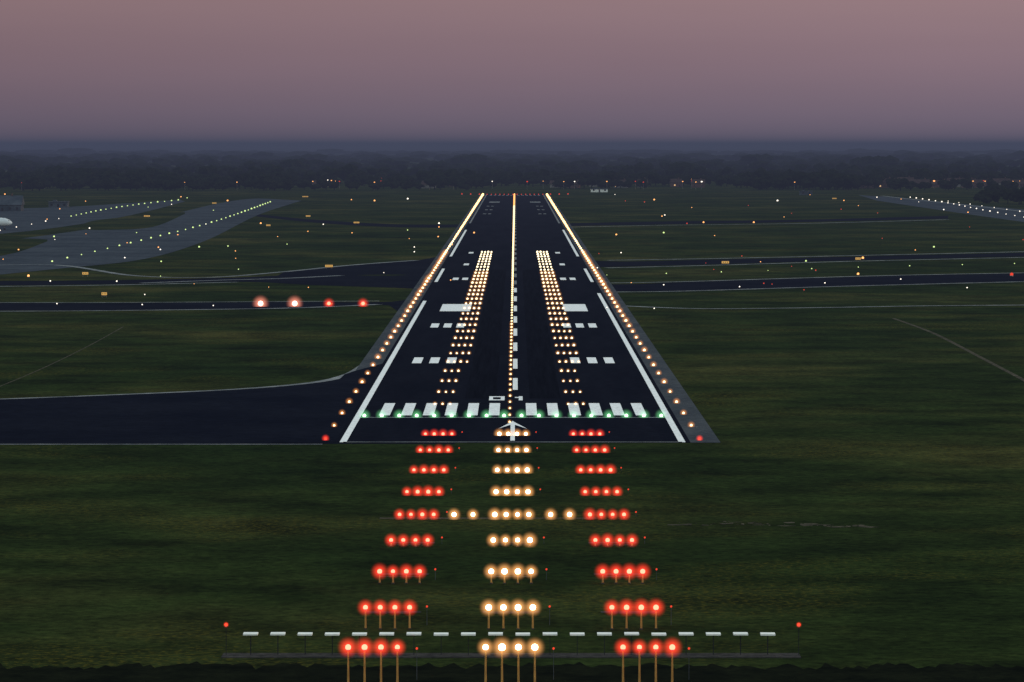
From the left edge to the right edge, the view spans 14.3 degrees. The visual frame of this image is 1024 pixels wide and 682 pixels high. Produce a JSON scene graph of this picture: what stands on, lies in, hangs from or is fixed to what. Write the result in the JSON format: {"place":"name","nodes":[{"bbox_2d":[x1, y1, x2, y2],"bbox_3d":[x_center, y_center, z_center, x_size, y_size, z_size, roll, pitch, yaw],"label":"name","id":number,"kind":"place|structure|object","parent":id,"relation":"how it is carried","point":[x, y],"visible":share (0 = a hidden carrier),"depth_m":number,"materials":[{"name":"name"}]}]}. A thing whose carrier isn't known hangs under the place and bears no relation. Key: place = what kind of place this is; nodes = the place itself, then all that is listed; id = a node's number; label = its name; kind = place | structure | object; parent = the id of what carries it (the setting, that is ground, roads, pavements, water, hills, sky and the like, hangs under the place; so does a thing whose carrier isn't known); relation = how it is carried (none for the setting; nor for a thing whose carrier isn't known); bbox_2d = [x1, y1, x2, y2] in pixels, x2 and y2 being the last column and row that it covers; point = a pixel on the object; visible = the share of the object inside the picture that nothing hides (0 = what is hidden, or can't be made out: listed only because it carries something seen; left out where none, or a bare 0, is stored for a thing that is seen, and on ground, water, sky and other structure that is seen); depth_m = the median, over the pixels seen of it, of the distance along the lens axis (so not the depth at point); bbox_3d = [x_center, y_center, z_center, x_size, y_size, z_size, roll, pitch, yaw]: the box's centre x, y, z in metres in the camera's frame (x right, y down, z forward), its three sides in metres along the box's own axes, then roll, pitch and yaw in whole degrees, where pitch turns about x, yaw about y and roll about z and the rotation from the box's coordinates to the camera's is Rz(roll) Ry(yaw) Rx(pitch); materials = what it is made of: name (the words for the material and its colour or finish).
{"place":"outdoors","nodes":[
{"label":"outdoors","id":0,"kind":"place"},
{"bbox_2d":[0,146,1023,668],"bbox_3d":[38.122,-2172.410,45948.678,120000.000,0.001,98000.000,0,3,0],"label":"ground","id":1,"kind":"structure","parent":0,"point":[820,408],"depth_m":490.41,"materials":[{"name":"green plant"}]},
{"bbox_2d":[345,644,417,681],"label":"approach light bar","id":2,"kind":"object","parent":1,"relation":"on","point":[364,647],"visible":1,"depth_m":298.11,"materials":[{"name":"orange paint"}]},
{"bbox_2d":[363,605,427,629],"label":"approach light bar","id":3,"kind":"object","parent":1,"relation":"on","point":[380,607],"visible":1,"depth_m":332.56,"materials":[{"name":"orange paint"}]},
{"bbox_2d":[377,568,435,583],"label":"approach light bar","id":4,"kind":"object","parent":1,"relation":"on","point":[406,571],"visible":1,"depth_m":367.33,"materials":[{"name":"orange paint"}]},
{"bbox_2d":[389,537,442,546],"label":"approach light bar","id":5,"kind":"object","parent":1,"relation":"on","point":[415,540],"visible":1,"depth_m":400.99,"materials":[{"name":"orange paint"}]},
{"bbox_2d":[398,511,447,518],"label":"approach light bar","id":6,"kind":"object","parent":1,"relation":"on","point":[421,514],"visible":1,"depth_m":430.39,"materials":[{"name":"orange paint"}]},
{"bbox_2d":[405,489,451,494],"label":"approach light bar","id":7,"kind":"object","parent":1,"relation":"on","point":[427,492],"visible":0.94,"depth_m":459.80,"materials":[{"name":"orange paint"}]},
{"bbox_2d":[412,467,455,472],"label":"approach light bar","id":8,"kind":"object","parent":1,"relation":"on","point":[424,469],"visible":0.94,"depth_m":491.27,"materials":[{"name":"orange paint"}]},
{"bbox_2d":[419,447,459,451],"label":"approach light bar","id":9,"kind":"object","parent":1,"relation":"on","point":[438,450],"visible":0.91,"depth_m":523.98,"materials":[{"name":"red glass"}]},
{"bbox_2d":[452,512,474,518],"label":"approach light bar","id":10,"kind":"object","parent":1,"relation":"on","point":[454,514],"visible":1,"depth_m":430.37,"materials":[{"name":"orange paint"}]},
{"bbox_2d":[272,194,720,442],"bbox_3d":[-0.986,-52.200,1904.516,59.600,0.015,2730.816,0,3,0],"label":"runway","id":11,"kind":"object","parent":1,"relation":"on","point":[601,382],"visible":0.94,"depth_m":732.34,"materials":[{"name":"black asphalt"}]},
{"bbox_2d":[434,251,583,404],"bbox_3d":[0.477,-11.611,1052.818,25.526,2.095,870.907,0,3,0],"label":"touchdown zone lights","id":12,"kind":"object","parent":11,"relation":"on","point":[546,299],"visible":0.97,"depth_m":1067.61,"materials":[{"name":"glass"}]},
{"bbox_2d":[509,193,514,422],"bbox_3d":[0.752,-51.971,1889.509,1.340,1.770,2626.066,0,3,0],"label":"runway centreline lights","id":13,"kind":"object","parent":11,"relation":"on","point":[512,284],"visible":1,"depth_m":1222.60},
{"bbox_2d":[324,193,700,439],"bbox_3d":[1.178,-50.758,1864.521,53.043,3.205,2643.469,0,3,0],"label":"runway edge lights","id":14,"kind":"object","parent":11,"relation":"on","point":[471,212],"visible":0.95,"depth_m":1375.80,"materials":[{"name":"glass"}]},
{"bbox_2d":[498,432,526,434],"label":"approach light bar","id":15,"kind":"object","parent":11,"relation":"on","point":[508,433],"visible":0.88,"depth_m":553.83,"materials":[{"name":"white glass"}]},
{"bbox_2d":[340,195,684,441],"bbox_3d":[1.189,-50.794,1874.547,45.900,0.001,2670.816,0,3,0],"label":"runway markings","id":16,"kind":"object","parent":11,"relation":"on","point":[531,408],"visible":0.93,"depth_m":638.77,"materials":[{"name":"white paint"}]},
{"bbox_2d":[466,270,559,397],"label":"runway rubber marks","id":17,"kind":"object","parent":11,"relation":"on","point":[483,380],"visible":1,"depth_m":805.35},
{"bbox_2d":[363,414,662,416],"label":"threshold lights","id":18,"kind":"object","parent":11,"relation":"on","point":[521,415],"visible":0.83,"depth_m":590.24,"materials":[{"name":"glass"}]},
{"bbox_2d":[221,623,800,657],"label":"localizer antenna array","id":19,"kind":"object","parent":1,"relation":"on","point":[482,655],"visible":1,"depth_m":315.18,"materials":[{"name":"white painted metal"},{"name":"galvanised steel"},{"name":"concrete"}]},
{"bbox_2d":[364,517,657,612],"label":"concrete pads","id":20,"kind":"object","parent":1,"relation":"on","point":[498,573],"visible":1,"depth_m":375.84,"materials":[{"name":"grey concrete"}]},
{"bbox_2d":[492,512,530,518],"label":"approach light bar","id":21,"kind":"object","parent":1,"relation":"on","point":[494,514],"visible":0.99,"depth_m":430.36,"materials":[{"name":"orange paint"}]},
{"bbox_2d":[0,148,1023,190],"bbox_3d":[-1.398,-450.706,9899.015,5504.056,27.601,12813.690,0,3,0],"label":"distant tree line","id":22,"kind":"object","parent":1,"relation":"on","point":[466,169],"visible":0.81,"depth_m":5040.58,"materials":[{"name":"green plant"}]},
{"bbox_2d":[0,170,1023,204],"bbox_3d":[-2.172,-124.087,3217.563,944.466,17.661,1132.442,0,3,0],"label":"tree grove","id":23,"kind":"object","parent":1,"relation":"on","point":[826,179],"visible":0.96,"depth_m":3542.16,"materials":[{"name":"green plant"}]},
{"bbox_2d":[0,214,1023,443],"bbox_3d":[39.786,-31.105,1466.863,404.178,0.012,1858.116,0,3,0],"label":"taxiway","id":24,"kind":"structure","parent":1,"relation":"on","point":[268,415],"depth_m":642.46,"materials":[{"name":"black asphalt"}]},
{"bbox_2d":[0,196,1023,398],"bbox_3d":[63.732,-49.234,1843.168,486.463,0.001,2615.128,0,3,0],"label":"taxiway edge marking","id":25,"kind":"object","parent":24,"relation":"on","point":[337,377],"visible":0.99,"depth_m":1160.41,"materials":[{"name":"grey paint"}]},
{"bbox_2d":[0,661,1023,681],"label":"hedge","id":26,"kind":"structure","parent":1,"relation":"on","point":[196,671],"depth_m":304.76,"materials":[{"name":"plant"}]},
{"bbox_2d":[0,195,1023,273],"bbox_3d":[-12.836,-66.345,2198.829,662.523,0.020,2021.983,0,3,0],"label":"airport apron","id":27,"kind":"object","parent":1,"relation":"on","point":[73,246],"visible":0.98,"depth_m":1922.51,"materials":[{"name":"concrete"}]},
{"bbox_2d":[0,218,11,229],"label":"parked airliner","id":28,"kind":"object","parent":27,"relation":"on","point":[4,222],"visible":1,"depth_m":1888.96,"materials":[{"name":"paint"}]},
{"bbox_2d":[0,193,24,210],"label":"hangar","id":29,"kind":"structure","parent":27,"relation":"on","point":[11,202],"depth_m":2424.09,"materials":[{"name":"metal"}]},
{"bbox_2d":[48,202,68,206],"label":"walls","id":30,"kind":"structure","parent":27,"relation":"on","point":[59,203],"depth_m":2571.88,"materials":[{"name":"metal"}]},
{"bbox_2d":[0,212,184,255],"bbox_3d":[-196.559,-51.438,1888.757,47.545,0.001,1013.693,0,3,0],"label":"grass island","id":31,"kind":"structure","parent":27,"relation":"on","point":[9,246],"depth_m":1993.21,"materials":[{"name":"green plant"}]},
{"bbox_2d":[495,467,538,472],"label":"approach light bar","id":32,"kind":"object","parent":1,"relation":"on","point":[516,470],"visible":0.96,"depth_m":491.21,"materials":[{"name":"orange paint"}]},
{"bbox_2d":[494,489,540,494],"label":"approach light bar","id":33,"kind":"object","parent":1,"relation":"on","point":[506,491],"visible":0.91,"depth_m":459.74,"materials":[{"name":"orange paint"}]},
{"bbox_2d":[497,447,537,451],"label":"approach light bar","id":34,"kind":"object","parent":1,"relation":"on","point":[508,449],"visible":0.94,"depth_m":523.94,"materials":[{"name":"white glass"}]},
{"bbox_2d":[491,537,544,546],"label":"approach light bar","id":35,"kind":"object","parent":1,"relation":"on","point":[505,540],"visible":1,"depth_m":400.97,"materials":[{"name":"orange paint"}]},
{"bbox_2d":[489,568,546,583],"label":"approach light bar","id":36,"kind":"object","parent":1,"relation":"on","point":[504,571],"visible":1,"depth_m":367.32,"materials":[{"name":"orange paint"}]},
{"bbox_2d":[486,604,550,629],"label":"approach light bar","id":37,"kind":"object","parent":1,"relation":"on","point":[517,607],"visible":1,"depth_m":332.55,"materials":[{"name":"orange paint"}]},
{"bbox_2d":[483,644,554,681],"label":"approach light bar","id":38,"kind":"object","parent":1,"relation":"on","point":[501,647],"visible":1,"depth_m":298.11,"materials":[{"name":"orange paint"}]},
{"bbox_2d":[548,512,571,518],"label":"approach light bar","id":39,"kind":"object","parent":1,"relation":"on","point":[550,514],"visible":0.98,"depth_m":430.38,"materials":[{"name":"orange paint"}]},
{"bbox_2d":[575,447,614,451],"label":"approach light bar","id":40,"kind":"object","parent":1,"relation":"on","point":[595,450],"visible":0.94,"depth_m":523.94,"materials":[{"name":"red glass"}]},
{"bbox_2d":[590,187,607,191],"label":"airfield hut","id":41,"kind":"object","parent":1,"relation":"on","point":[595,189],"visible":1,"depth_m":3396.89,"materials":[{"name":"metal"}]},
{"bbox_2d":[579,467,621,472],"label":"approach light bar","id":42,"kind":"object","parent":1,"relation":"on","point":[600,470],"visible":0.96,"depth_m":491.24,"materials":[{"name":"orange paint"}]},
{"bbox_2d":[584,489,628,494],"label":"approach light bar","id":43,"kind":"object","parent":1,"relation":"on","point":[606,492],"visible":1,"depth_m":459.79,"materials":[{"name":"orange paint"}]},
{"bbox_2d":[588,511,636,518],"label":"approach light bar","id":44,"kind":"object","parent":1,"relation":"on","point":[601,515],"visible":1,"depth_m":430.38,"materials":[{"name":"orange paint"}]},
{"bbox_2d":[593,537,645,546],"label":"approach light bar","id":45,"kind":"object","parent":1,"relation":"on","point":[607,540],"visible":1,"depth_m":400.97,"materials":[{"name":"orange paint"}]},
{"bbox_2d":[600,568,656,583],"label":"approach light bar","id":46,"kind":"object","parent":1,"relation":"on","point":[629,571],"visible":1,"depth_m":367.32,"materials":[{"name":"orange paint"}]},
{"bbox_2d":[609,605,671,629],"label":"approach light bar","id":47,"kind":"object","parent":1,"relation":"on","point":[641,607],"visible":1,"depth_m":332.54,"materials":[{"name":"orange paint"}]},
{"bbox_2d":[620,644,689,681],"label":"approach light bar","id":48,"kind":"object","parent":1,"relation":"on","point":[655,647],"visible":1,"depth_m":298.10,"materials":[{"name":"orange paint"}]},
{"bbox_2d":[667,521,872,527],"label":"bare soil patch","id":49,"kind":"object","parent":1,"relation":"on","point":[811,524],"visible":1,"depth_m":424.29,"materials":[{"name":"brown soil"}]},
{"bbox_2d":[799,190,812,194],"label":"airfield hut","id":50,"kind":"object","parent":1,"relation":"on","point":[803,192],"visible":1,"depth_m":3205.33,"materials":[{"name":"metal"}]},
{"bbox_2d":[0,0,1023,145],"label":"sky","id":51,"kind":"structure","parent":0,"point":[73,72],"materials":[{"name":"purple"}]},
{"bbox_2d":[1,318,1023,385],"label":"dirt track","id":52,"kind":"structure","parent":0,"point":[988,361],"depth_m":772.06,"materials":[{"name":"brown soil"}]},
{"bbox_2d":[3,194,1023,308],"bbox_3d":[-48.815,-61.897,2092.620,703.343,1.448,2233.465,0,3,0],"label":"taxiway lights","id":53,"kind":"object","parent":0,"point":[1011,274],"visible":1,"depth_m":1811.68},
{"bbox_2d":[670,183,681,186],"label":"walls","id":54,"kind":"structure","parent":0,"point":[677,184],"depth_m":3827.14,"materials":[{"name":"brick"}]},
{"bbox_2d":[669,177,682,182],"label":"roof","id":55,"kind":"structure","parent":54,"relation":"on","point":[678,180],"depth_m":3828.49,"materials":[{"name":"tile"}]},
{"bbox_2d":[692,183,704,187],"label":"walls","id":56,"kind":"structure","parent":0,"point":[698,185],"depth_m":3760.33,"materials":[{"name":"brick"}]},
{"bbox_2d":[691,178,704,182],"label":"roof","id":57,"kind":"structure","parent":56,"relation":"on","point":[697,180],"depth_m":3762.92,"materials":[{"name":"tile"}]},
{"bbox_2d":[878,183,887,187],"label":"walls","id":58,"kind":"structure","parent":0,"point":[882,184],"depth_m":3744.36,"materials":[{"name":"brick"}]},
{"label":"walls","id":59,"kind":"object","parent":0,"visible":0},
{"bbox_2d":[897,176,913,180],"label":"roof","id":60,"kind":"structure","parent":59,"relation":"on","point":[909,178],"depth_m":3817.28,"materials":[{"name":"tile"}]},
{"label":"walls","id":61,"kind":"object","parent":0,"visible":0},
{"bbox_2d":[914,178,929,183],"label":"roof","id":62,"kind":"structure","parent":61,"relation":"on","point":[918,181],"depth_m":3800.95,"materials":[{"name":"tile"}]},
{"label":"walls","id":63,"kind":"object","parent":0,"visible":0},
{"bbox_2d":[992,177,1010,182],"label":"roof","id":64,"kind":"structure","parent":63,"relation":"on","point":[998,180],"depth_m":3828.46,"materials":[{"name":"tile"}]},
{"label":"walls","id":65,"kind":"object","parent":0,"visible":0},
{"bbox_2d":[1011,178,1023,183],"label":"roof","id":66,"kind":"structure","parent":65,"relation":"on","point":[1021,181],"depth_m":3811.50,"materials":[{"name":"tile"}]}
]}

